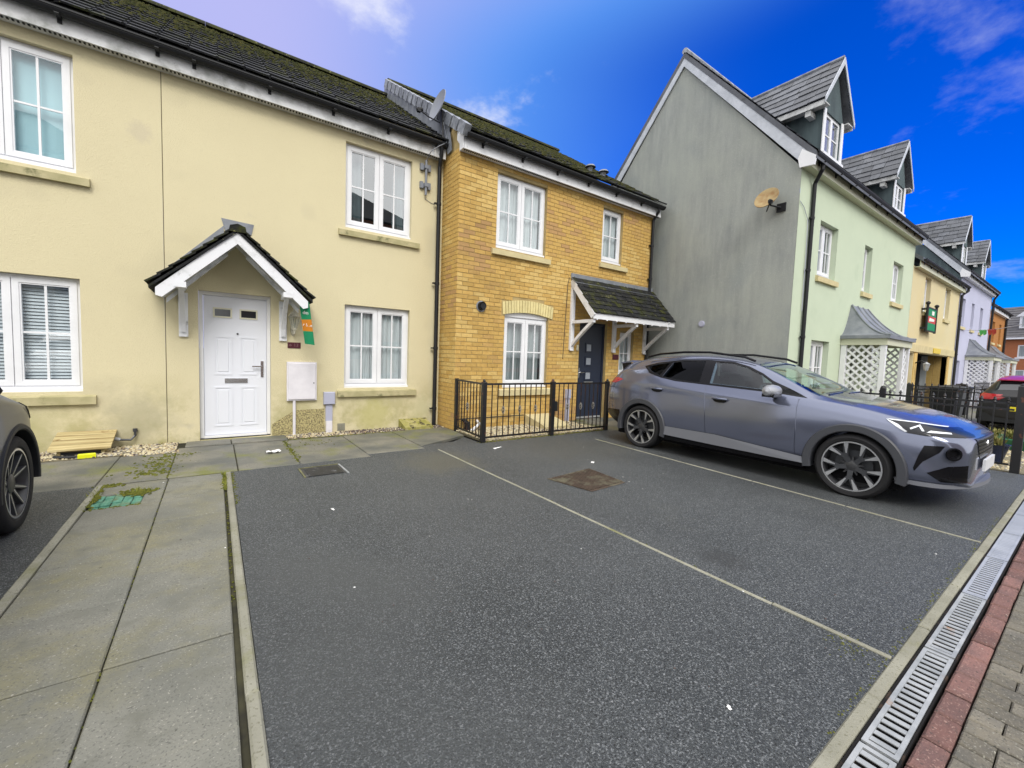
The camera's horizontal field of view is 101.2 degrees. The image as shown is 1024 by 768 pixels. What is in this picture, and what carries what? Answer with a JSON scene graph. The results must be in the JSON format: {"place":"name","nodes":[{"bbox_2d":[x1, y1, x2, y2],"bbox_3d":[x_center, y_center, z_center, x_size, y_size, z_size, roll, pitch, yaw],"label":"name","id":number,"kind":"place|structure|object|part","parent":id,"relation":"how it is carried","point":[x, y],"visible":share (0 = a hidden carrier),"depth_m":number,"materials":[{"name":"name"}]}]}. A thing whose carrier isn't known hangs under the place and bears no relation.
{"place":"outdoors","nodes":[
{"label":"outdoors","id":0,"kind":"place"},
{"bbox_2d":[0,487,94,598],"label":"parking bay","id":1,"kind":"object","parent":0,"point":[26,542],"visible":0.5,"depth_m":2.96,"materials":[{"name":"grey asphalt"}]},
{"bbox_2d":[0,387,40,534],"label":"dark hatchback","id":2,"kind":"object","parent":1,"relation":"on","point":[20,464],"visible":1,"depth_m":2.96,"materials":[{"name":"grey paint"}]},
{"bbox_2d":[0,0,177,451],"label":"terraced house","id":3,"kind":"structure","parent":0,"point":[82,318],"depth_m":5.11,"materials":[{"name":"beige paint"}]},
{"bbox_2d":[0,36,90,187],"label":"window","id":4,"kind":"structure","parent":3,"relation":"in","point":[37,121],"depth_m":4.89,"materials":[{"name":"white plastic"}]},
{"bbox_2d":[0,272,96,405],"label":"window","id":5,"kind":"structure","parent":3,"relation":"in","point":[41,340],"depth_m":5.05,"materials":[{"name":"white plastic"}]},
{"bbox_2d":[114,428,137,440],"bbox_3d":[-4.963,0.659,5.409,0.053,0.154,0.228,5,5,37],"label":"pipe","id":6,"kind":"object","parent":3,"relation":"attached to","point":[135,430],"visible":0.98,"depth_m":5.43,"materials":[{"name":"grey plastic"}]},
{"bbox_2d":[0,473,250,767],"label":"footpath","id":7,"kind":"structure","parent":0,"point":[167,689],"depth_m":1.88,"materials":[{"name":"concrete"}]},
{"bbox_2d":[88,494,142,509],"bbox_3d":[-3.380,1.015,3.606,0.321,0.042,0.366,-1,5,-35],"label":"inspection cover","id":8,"kind":"object","parent":7,"relation":"on","point":[118,500],"visible":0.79,"depth_m":3.59,"materials":[{"name":"green plastic"}]},
{"bbox_2d":[68,429,996,762],"bbox_3d":[-0.080,1.039,4.614,7.064,0.034,6.504,-1,5,-35],"label":"moss","id":9,"kind":"object","parent":7,"relation":"on","point":[124,493],"visible":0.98,"depth_m":3.93,"materials":[{"name":"green plant"}]},
{"bbox_2d":[33,417,617,492],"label":"front path","id":10,"kind":"structure","parent":0,"point":[249,453],"depth_m":5.16,"materials":[{"name":"concrete"}]},
{"bbox_2d":[40,442,178,462],"bbox_3d":[-5.094,0.846,4.996,1.851,0.058,0.710,-1,5,-35],"label":"gravel bed","id":11,"kind":"object","parent":10,"relation":"on","point":[140,450],"visible":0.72,"depth_m":5.18,"materials":[{"name":"beige gravel"}]},
{"bbox_2d":[52,453,95,458],"bbox_3d":[-5.002,0.828,4.809,0.368,0.051,0.078,0,4,-27],"label":"hand tool","id":12,"kind":"object","parent":11,"relation":"on","point":[85,455],"visible":1,"depth_m":4.80,"materials":[{"name":"yellow plastic"}]},
{"bbox_2d":[47,429,116,455],"bbox_3d":[-5.166,0.727,5.084,0.530,0.259,0.423,-1,5,-35],"label":"board lid box","id":13,"kind":"object","parent":11,"relation":"on","point":[77,443],"visible":0.88,"depth_m":5.03,"materials":[{"name":"brown wood"}]},
{"bbox_2d":[82,423,437,506],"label":"weeds","id":14,"kind":"object","parent":10,"relation":"on","point":[157,475],"visible":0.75,"depth_m":4.02,"materials":[{"name":"green plant"}]},
{"bbox_2d":[265,449,280,452],"bbox_3d":[-3.052,0.859,5.385,0.140,0.029,0.160,5,5,37],"label":"tissue","id":15,"kind":"object","parent":10,"relation":"on","point":[268,451],"visible":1,"depth_m":5.36,"materials":[{"name":"white paper"}]},
{"bbox_2d":[285,431,349,439],"bbox_3d":[-3.057,0.811,6.633,0.906,0.056,0.373,-1,5,-35],"label":"gravel bed","id":16,"kind":"object","parent":10,"relation":"on","point":[312,435],"visible":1,"depth_m":6.58,"materials":[{"name":"beige gravel"}]},
{"bbox_2d":[345,424,442,434],"bbox_3d":[-2.022,0.800,7.371,1.696,0.052,0.357,-1,5,-35],"label":"gravel bed","id":17,"kind":"object","parent":10,"relation":"on","point":[365,431],"visible":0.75,"depth_m":7.15,"materials":[{"name":"beige gravel"}]},
{"bbox_2d":[398,417,432,429],"bbox_3d":[-1.728,0.721,7.566,0.520,0.165,0.332,-1,5,-35],"label":"stone cover","id":18,"kind":"object","parent":17,"relation":"on","point":[414,423],"visible":0.79,"depth_m":7.51,"materials":[{"name":"yellow stone"}]},
{"bbox_2d":[166,374,598,442],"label":"ground","id":19,"kind":"structure","parent":0,"point":[270,432],"depth_m":6.87,"materials":[{"name":"grey concrete"}]},
{"bbox_2d":[0,485,102,617],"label":"path kerb","id":20,"kind":"structure","parent":19,"relation":"on","point":[11,595],"depth_m":2.57,"materials":[{"name":"concrete"}]},
{"bbox_2d":[226,472,269,767],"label":"path kerb","id":21,"kind":"structure","parent":19,"relation":"on","point":[259,756],"depth_m":1.80,"materials":[{"name":"concrete"}]},
{"bbox_2d":[144,10,448,442],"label":"terraced house","id":22,"kind":"structure","parent":19,"relation":"on","point":[290,183],"depth_m":6.39,"materials":[{"name":"beige paint"}]},
{"bbox_2d":[198,290,269,437],"bbox_3d":[-4.044,-0.267,6.171,0.867,2.078,0.113,-1,5,-35],"label":"door","id":23,"kind":"structure","parent":22,"relation":"in","point":[234,359],"depth_m":6.16,"materials":[{"name":"white plastic"}]},
{"bbox_2d":[288,309,299,335],"bbox_3d":[-3.306,-0.943,6.385,0.170,0.422,0.203,-1,5,-35],"label":"wall lantern","id":24,"kind":"object","parent":22,"relation":"attached to","point":[293,326],"depth_m":6.36,"materials":[{"name":"beige metal"}]},
{"bbox_2d":[288,342,300,347],"bbox_3d":[-3.360,-0.597,6.493,0.180,0.090,0.014,-1,5,-35],"label":"number plaque","id":25,"kind":"object","parent":22,"relation":"attached to","point":[293,345],"visible":1,"depth_m":6.49,"materials":[{"name":"red metal"}]},
{"bbox_2d":[286,362,316,434],"bbox_3d":[-3.288,0.239,6.586,0.420,1.165,0.070,-1,5,-35],"label":"meter box","id":26,"kind":"object","parent":22,"relation":"attached to","point":[301,380],"visible":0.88,"depth_m":6.54,"materials":[{"name":"white plastic"}]},
{"bbox_2d":[288,363,315,399],"bbox_3d":[-3.268,-0.041,6.553,0.386,0.566,0.018,-1,5,-35],"label":"door","id":27,"kind":"structure","parent":26,"relation":"in","point":[301,376],"depth_m":6.54,"materials":[{"name":"white plastic"}]},
{"bbox_2d":[300,302,314,344],"bbox_3d":[-2.974,-0.873,6.098,0.202,0.610,0.068,2,4,1],"label":"sale banner","id":28,"kind":"object","parent":22,"relation":"hanging from","point":[307,325],"visible":0.99,"depth_m":6.10,"materials":[{"name":"green"}]},
{"bbox_2d":[323,392,334,432],"bbox_3d":[-2.967,0.473,6.830,0.170,0.690,0.075,-1,5,-35],"label":"cable duct","id":29,"kind":"object","parent":22,"relation":"attached to","point":[328,400],"visible":0.92,"depth_m":6.81,"materials":[{"name":"grey plastic"}]},
{"bbox_2d":[337,423,344,430],"bbox_3d":[-2.834,0.713,6.983,0.120,0.120,0.013,-1,5,-35],"label":"air vent","id":30,"kind":"object","parent":22,"relation":"attached to","point":[340,426],"visible":1,"depth_m":6.98,"materials":[{"name":"plastic"}]},
{"bbox_2d":[337,305,415,396],"bbox_3d":[-2.506,-0.579,7.550,1.355,1.516,0.830,-1,5,-35],"label":"window","id":31,"kind":"structure","parent":22,"relation":"in","point":[375,339],"depth_m":7.30,"materials":[{"name":"white plastic"}]},
{"bbox_2d":[338,143,419,248],"bbox_3d":[-2.409,-3.171,7.385,1.360,1.484,0.830,-1,5,-35],"label":"window","id":32,"kind":"structure","parent":22,"relation":"in","point":[377,184],"depth_m":7.22,"materials":[{"name":"white plastic"}]},
{"bbox_2d":[419,160,432,203],"bbox_3d":[-1.488,-3.604,7.499,0.305,0.703,0.089,-1,5,-35],"label":"cable clamp","id":33,"kind":"object","parent":22,"relation":"attached to","point":[426,167],"visible":1,"depth_m":7.43,"materials":[{"name":"grey"}]},
{"bbox_2d":[416,89,446,159],"bbox_3d":[-1.374,-4.569,7.396,0.464,1.295,0.463,4,4,24],"label":"satellite dish","id":34,"kind":"object","parent":22,"relation":"attached to","point":[436,108],"visible":1,"depth_m":7.49,"materials":[{"name":"grey metal"}]},
{"bbox_2d":[379,78,675,430],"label":"brick house","id":35,"kind":"structure","parent":19,"relation":"on","point":[530,226],"depth_m":8.37,"materials":[{"name":"yellow brick"}]},
{"bbox_2d":[476,301,485,311],"bbox_3d":[-0.538,-1.402,7.580,0.200,0.200,0.082,-1,5,-35],"label":"flue vent","id":36,"kind":"object","parent":35,"relation":"attached to","point":[480,306],"visible":1,"depth_m":7.56,"materials":[{"name":"grey plastic"}]},
{"bbox_2d":[459,414,523,419],"bbox_3d":[-0.393,0.622,7.909,1.540,0.020,0.004,-1,5,-35],"label":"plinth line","id":37,"kind":"object","parent":35,"relation":"attached to","point":[494,416],"visible":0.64,"depth_m":7.97,"materials":[{"name":"stone"}]},
{"bbox_2d":[491,174,550,264],"bbox_3d":[0.003,-3.143,8.299,1.375,1.476,0.830,-1,5,-35],"label":"window","id":38,"kind":"structure","parent":35,"relation":"in","point":[520,213],"depth_m":8.06,"materials":[{"name":"white plastic"}]},
{"bbox_2d":[499,313,549,395],"bbox_3d":[0.084,-0.619,8.583,1.290,1.620,0.830,-1,5,-35],"label":"window","id":39,"kind":"structure","parent":35,"relation":"in","point":[523,344],"depth_m":8.37,"materials":[{"name":"white plastic"}]},
{"bbox_2d":[555,401,557,410],"bbox_3d":[0.863,0.517,8.730,0.140,0.320,0.097,-1,5,-35],"label":"gas box","id":40,"kind":"object","parent":35,"relation":"attached to","point":[556,405],"visible":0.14,"depth_m":8.71,"materials":[{"name":"black plastic"}]},
{"bbox_2d":[562,277,569,358],"bbox_3d":[1.133,-1.375,8.807,0.108,1.702,0.013,-1,5,-35],"label":"wall cable","id":41,"kind":"object","parent":35,"relation":"attached to","point":[565,316],"depth_m":8.79,"materials":[{"name":"plastic"}]},
{"bbox_2d":[564,389,570,420],"bbox_3d":[1.183,0.472,8.970,0.120,0.720,0.067,-1,5,-35],"label":"cable duct","id":42,"kind":"object","parent":35,"relation":"attached to","point":[569,397],"visible":0.68,"depth_m":8.95,"materials":[{"name":"grey plastic"}]},
{"bbox_2d":[576,323,604,418],"bbox_3d":[1.734,-0.301,9.437,0.851,2.118,0.113,-1,5,-35],"label":"door","id":43,"kind":"structure","parent":35,"relation":"in","point":[591,344],"depth_m":9.46,"materials":[{"name":"blue paint"}]},
{"bbox_2d":[598,209,627,272],"bbox_3d":[2.086,-3.254,9.759,0.905,1.301,0.830,-1,5,-35],"label":"window","id":44,"kind":"structure","parent":35,"relation":"in","point":[610,226],"depth_m":9.56,"materials":[{"name":"white plastic"}]},
{"bbox_2d":[612,354,618,359],"bbox_3d":[2.406,-0.626,9.768,0.200,0.120,0.012,-1,5,-35],"label":"door plaque","id":45,"kind":"object","parent":35,"relation":"attached to","point":[615,356],"depth_m":9.76,"materials":[{"name":"red metal"}]},
{"bbox_2d":[618,333,630,373],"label":"window","id":46,"kind":"structure","parent":35,"relation":"in","point":[622,349],"depth_m":10.12,"materials":[{"name":"white plastic"}]},
{"bbox_2d":[456,421,602,442],"bbox_3d":[0.385,0.853,7.803,2.720,0.057,1.109,-1,5,-35],"label":"gravel bed","id":47,"kind":"object","parent":19,"relation":"on","point":[488,429],"visible":0.51,"depth_m":7.53,"materials":[{"name":"beige gravel"}]},
{"bbox_2d":[462,418,477,430],"bbox_3d":[-0.708,0.729,7.539,0.333,0.229,0.243,-1,5,-35],"label":"waste pipe","id":48,"kind":"object","parent":47,"relation":"on","point":[468,425],"visible":0.49,"depth_m":7.46,"materials":[{"name":"white plastic"}]},
{"bbox_2d":[454,378,609,442],"bbox_3d":[0.373,0.375,7.686,2.790,1.005,1.180,-1,5,-35],"label":"garden railing","id":49,"kind":"object","parent":47,"relation":"on","point":[483,410],"visible":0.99,"depth_m":7.17,"materials":[{"name":"black metal"}]},
{"bbox_2d":[525,413,569,428],"bbox_3d":[0.690,0.739,8.267,0.600,0.225,0.650,-1,5,-35],"label":"ground box","id":50,"kind":"object","parent":47,"relation":"on","point":[542,421],"visible":0.71,"depth_m":8.19,"materials":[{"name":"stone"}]},
{"bbox_2d":[611,47,928,399],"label":"town house","id":51,"kind":"structure","parent":19,"relation":"on","point":[823,287],"depth_m":9.31,"materials":[{"name":"green paint"}]},
{"bbox_2d":[698,321,704,326],"bbox_3d":[4.291,-1.362,9.535,0.027,0.150,0.146,-1,5,-35],"label":"wall vent","id":52,"kind":"object","parent":51,"relation":"attached to","point":[701,323],"depth_m":9.52,"materials":[{"name":"grey plastic"}]},
{"bbox_2d":[754,187,785,212],"bbox_3d":[4.924,-3.566,8.112,0.622,0.468,0.448,-1,5,-35],"label":"satellite dish","id":53,"kind":"object","parent":51,"relation":"attached to","point":[767,197],"visible":1,"depth_m":8.13,"materials":[{"name":"beige metal"}]},
{"bbox_2d":[787,341,822,387],"bbox_3d":[6.372,-0.297,9.354,1.120,1.303,0.865,-1,5,-35],"label":"window","id":54,"kind":"structure","parent":51,"relation":"in","point":[816,347],"depth_m":9.24,"materials":[{"name":"white plastic"}]},
{"bbox_2d":[793,225,838,287],"bbox_3d":[6.454,-2.753,9.190,1.130,1.228,0.865,-1,5,-35],"label":"window","id":55,"kind":"structure","parent":51,"relation":"in","point":[822,276],"depth_m":9.01,"materials":[{"name":"white plastic"}]},
{"bbox_2d":[815,347,856,387],"bbox_3d":[8.166,0.044,10.721,0.798,2.008,0.750,-1,5,-35],"label":"window","id":56,"kind":"structure","parent":51,"relation":"in","point":[852,349],"depth_m":10.62,"materials":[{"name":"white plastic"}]},
{"bbox_2d":[860,249,872,298],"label":"window","id":57,"kind":"structure","parent":51,"relation":"in","point":[863,294],"depth_m":10.49,"materials":[{"name":"white plastic"}]},
{"bbox_2d":[889,265,902,308],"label":"window","id":58,"kind":"structure","parent":51,"relation":"in","point":[892,303],"depth_m":11.98,"materials":[{"name":"white plastic"}]},
{"bbox_2d":[596,439,980,542],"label":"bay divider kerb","id":59,"kind":"structure","parent":19,"relation":"on","point":[810,496],"depth_m":4.29,"materials":[{"name":"concrete"}]},
{"bbox_2d":[797,224,971,407],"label":"link house","id":60,"kind":"structure","parent":19,"relation":"on","point":[933,283],"depth_m":14.90,"materials":[{"name":"paint"}]},
{"bbox_2d":[910,280,926,315],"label":"window","id":61,"kind":"structure","parent":60,"relation":"in","point":[923,313],"depth_m":13.94,"materials":[{"name":"white plastic"}]},
{"bbox_2d":[915,360,929,370],"bbox_3d":[12.934,-0.574,13.266,0.200,0.339,0.356,-1,5,-35],"label":"wall lantern","id":62,"kind":"object","parent":60,"relation":"attached to","point":[926,365],"depth_m":13.16,"materials":[{"name":"white plastic"}]},
{"bbox_2d":[917,356,927,404],"bbox_3d":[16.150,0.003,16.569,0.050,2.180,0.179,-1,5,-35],"label":"side door","id":63,"kind":"structure","parent":60,"relation":"in","point":[922,379],"depth_m":16.54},
{"bbox_2d":[920,301,939,333],"bbox_3d":[13.609,-2.154,13.707,1.290,0.960,0.201,-1,5,-35],"label":"sale board","id":64,"kind":"object","parent":60,"relation":"attached to","point":[931,319],"visible":1,"depth_m":13.58,"materials":[{"name":"green plastic"}]},
{"bbox_2d":[933,348,940,353],"bbox_3d":[14.908,-1.150,14.762,1.000,0.170,0.023,-1,5,-35],"label":"wall sign","id":65,"kind":"object","parent":60,"relation":"attached to","point":[936,351],"visible":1,"depth_m":14.70,"materials":[{"name":"yellow"}]},
{"bbox_2d":[942,290,950,323],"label":"window","id":66,"kind":"structure","parent":60,"relation":"in","point":[944,320],"depth_m":15.63,"materials":[{"name":"white plastic"}]},
{"bbox_2d":[795,383,1023,473],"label":"spear railing","id":67,"kind":"object","parent":19,"relation":"on","point":[1016,449],"visible":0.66,"depth_m":5.91,"materials":[{"name":"black metal"}]},
{"bbox_2d":[808,489,1023,767],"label":"street kerb","id":68,"kind":"structure","parent":19,"relation":"on","point":[834,750],"depth_m":1.91,"materials":[{"name":"concrete"}]},
{"bbox_2d":[836,499,1023,767],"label":"drainage channel","id":69,"kind":"object","parent":19,"relation":"on","point":[890,734],"visible":1,"depth_m":1.91,"materials":[{"name":"metal"}]},
{"bbox_2d":[908,215,1003,405],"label":"town house","id":70,"kind":"structure","parent":19,"relation":"on","point":[951,247],"depth_m":17.73,"materials":[{"name":"white paint"}]},
{"bbox_2d":[967,324,1021,334],"bbox_3d":[15.149,-1.811,13.281,0.058,0.579,11.420,5,5,41],"label":"bunting","id":71,"kind":"object","parent":70,"relation":"attached to","point":[990,332],"visible":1,"depth_m":13.59,"materials":[{"name":"fabric"}]},
{"bbox_2d":[153,0,1023,347],"label":"sky","id":72,"kind":"structure","parent":0,"point":[582,79],"materials":[{"name":"blue"}]},
{"bbox_2d":[232,430,1023,767],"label":"parking bay","id":73,"kind":"object","parent":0,"point":[430,606],"visible":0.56,"depth_m":2.35,"materials":[{"name":"grey asphalt"}]},
{"bbox_2d":[298,463,348,477],"bbox_3d":[-2.105,0.978,4.689,0.453,0.041,0.439,-1,5,-35],"label":"drain cover","id":74,"kind":"object","parent":73,"relation":"on","point":[323,470],"visible":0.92,"depth_m":4.68,"materials":[{"name":"metal"}]},
{"bbox_2d":[163,452,886,686],"bbox_3d":[-0.284,1.046,4.324,6.057,0.012,5.960,-1,5,-35],"label":"grit","id":75,"kind":"object","parent":73,"relation":"on","point":[554,581],"visible":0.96,"depth_m":2.68,"materials":[{"name":"white stone"}]},
{"bbox_2d":[548,468,624,491],"bbox_3d":[0.826,1.062,4.686,0.750,0.012,0.670,-1,5,-35],"label":"gully grate","id":76,"kind":"object","parent":73,"relation":"on","point":[589,479],"visible":1,"depth_m":4.64,"materials":[{"name":"metal"}]},
{"bbox_2d":[438,449,891,659],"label":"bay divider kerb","id":77,"kind":"structure","parent":73,"relation":"on","point":[872,649],"depth_m":2.55,"materials":[{"name":"paint"}]},
{"bbox_2d":[608,351,994,497],"bbox_3d":[3.508,0.326,5.981,2.310,1.528,4.433,-1,5,-35],"label":"parked car","id":78,"kind":"object","parent":73,"relation":"on","point":[838,438],"visible":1,"depth_m":4.89,"materials":[{"name":"grey paint"}]},
{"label":"rear quarter window","id":79,"kind":"part","parent":78,"relation":"part of","materials":[{"name":"black glass"}]},
{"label":"rear window","id":80,"kind":"part","parent":78,"relation":"part of","materials":[{"name":"black glass"}]},
{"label":"rear window","id":81,"kind":"part","parent":78,"relation":"part of","materials":[{"name":"glass"}]},
{"bbox_2d":[904,540,1023,767],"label":"block paving","id":82,"kind":"structure","parent":0,"point":[976,719],"depth_m":1.74,"materials":[{"name":"brick"}]},
{"bbox_2d":[960,404,1013,430],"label":"front yard","id":83,"kind":"structure","parent":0,"point":[974,419],"depth_m":13.67,"materials":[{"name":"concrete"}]},
{"bbox_2d":[915,383,967,407],"bbox_3d":[14.932,0.557,14.642,6.868,1.158,0.336,-1,5,-35],"label":"spear railing","id":84,"kind":"object","parent":83,"relation":"on","point":[927,400],"visible":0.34,"depth_m":13.34,"materials":[{"name":"black metal"}]},
{"bbox_2d":[929,386,962,414],"bbox_3d":[13.839,0.606,13.530,0.640,1.029,0.759,-1,5,-35],"label":"wheeled bin","id":85,"kind":"object","parent":83,"relation":"on","point":[940,407],"visible":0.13,"depth_m":13.30,"materials":[{"name":"black plastic"}]},
{"bbox_2d":[941,386,969,415],"bbox_3d":[14.738,0.595,14.164,0.640,1.029,0.759,-1,5,-35],"label":"wheeled bin","id":86,"kind":"object","parent":83,"relation":"on","point":[961,396],"visible":0.07,"depth_m":13.83,"materials":[{"name":"grey plastic"}]},
{"bbox_2d":[905,382,1013,427],"bbox_3d":[12.699,0.638,11.676,0.216,1.207,2.792,-1,5,-35],"label":"spear railing","id":87,"kind":"object","parent":83,"relation":"on","point":[909,387],"visible":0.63,"depth_m":12.09,"materials":[{"name":"black metal"}]},
{"bbox_2d":[947,385,973,414],"bbox_3d":[15.555,0.586,14.740,0.640,1.029,0.759,-1,5,-35],"label":"wheeled bin","id":88,"kind":"object","parent":83,"relation":"on","point":[970,390],"visible":0.07,"depth_m":14.42,"materials":[{"name":"black plastic"}]},
{"bbox_2d":[972,382,994,408],"bbox_3d":[19.874,0.513,17.553,4.513,1.208,0.191,0,4,-29],"label":"spear railing","id":89,"kind":"object","parent":83,"relation":"on","point":[979,384],"visible":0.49,"depth_m":16.71,"materials":[{"name":"black metal"}]},
{"bbox_2d":[975,375,1023,427],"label":"black hatchback","id":90,"kind":"object","parent":83,"relation":"on","point":[1002,389],"visible":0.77,"depth_m":10.97,"materials":[{"name":"black paint"}]},
{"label":"rear window","id":91,"kind":"part","parent":90,"relation":"part of","materials":[{"name":"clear glass"}]},
{"bbox_2d":[983,302,1019,384],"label":"brick link house","id":92,"kind":"structure","parent":0,"point":[1002,316],"depth_m":22.01,"materials":[{"name":"brick"}]},
{"bbox_2d":[990,430,1023,474],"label":"garden ground","id":93,"kind":"structure","parent":0,"point":[1021,469],"depth_m":6.25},
{"bbox_2d":[992,435,1011,461],"bbox_3d":[7.353,0.978,6.528,0.538,0.470,0.430,3,4,9],"label":"flower pot","id":94,"kind":"object","parent":93,"relation":"on","point":[997,446],"visible":0.38,"depth_m":6.37,"materials":[{"name":"blue ceramic"}]},
{"bbox_2d":[990,427,1023,450],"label":"flowering plant","id":95,"kind":"object","parent":94,"relation":"in","point":[998,432],"visible":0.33,"depth_m":8.12,"materials":[{"name":"green plant"}]},
{"bbox_2d":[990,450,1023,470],"bbox_3d":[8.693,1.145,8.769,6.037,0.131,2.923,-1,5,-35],"label":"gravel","id":96,"kind":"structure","parent":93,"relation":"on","point":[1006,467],"depth_m":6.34,"materials":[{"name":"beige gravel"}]},
{"bbox_2d":[991,306,1023,375],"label":"brick block","id":97,"kind":"structure","parent":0,"point":[1014,346],"depth_m":39.44,"materials":[{"name":"red brick"}]},
{"bbox_2d":[1014,345,1023,358],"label":"window","id":98,"kind":"structure","parent":97,"relation":"in","point":[1020,353],"depth_m":39.01,"materials":[{"name":"white plastic"}]},
{"bbox_2d":[1015,370,1023,375],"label":"window","id":99,"kind":"structure","parent":97,"relation":"in","point":[1018,372],"depth_m":39.05,"materials":[{"name":"white plastic"}]}
]}

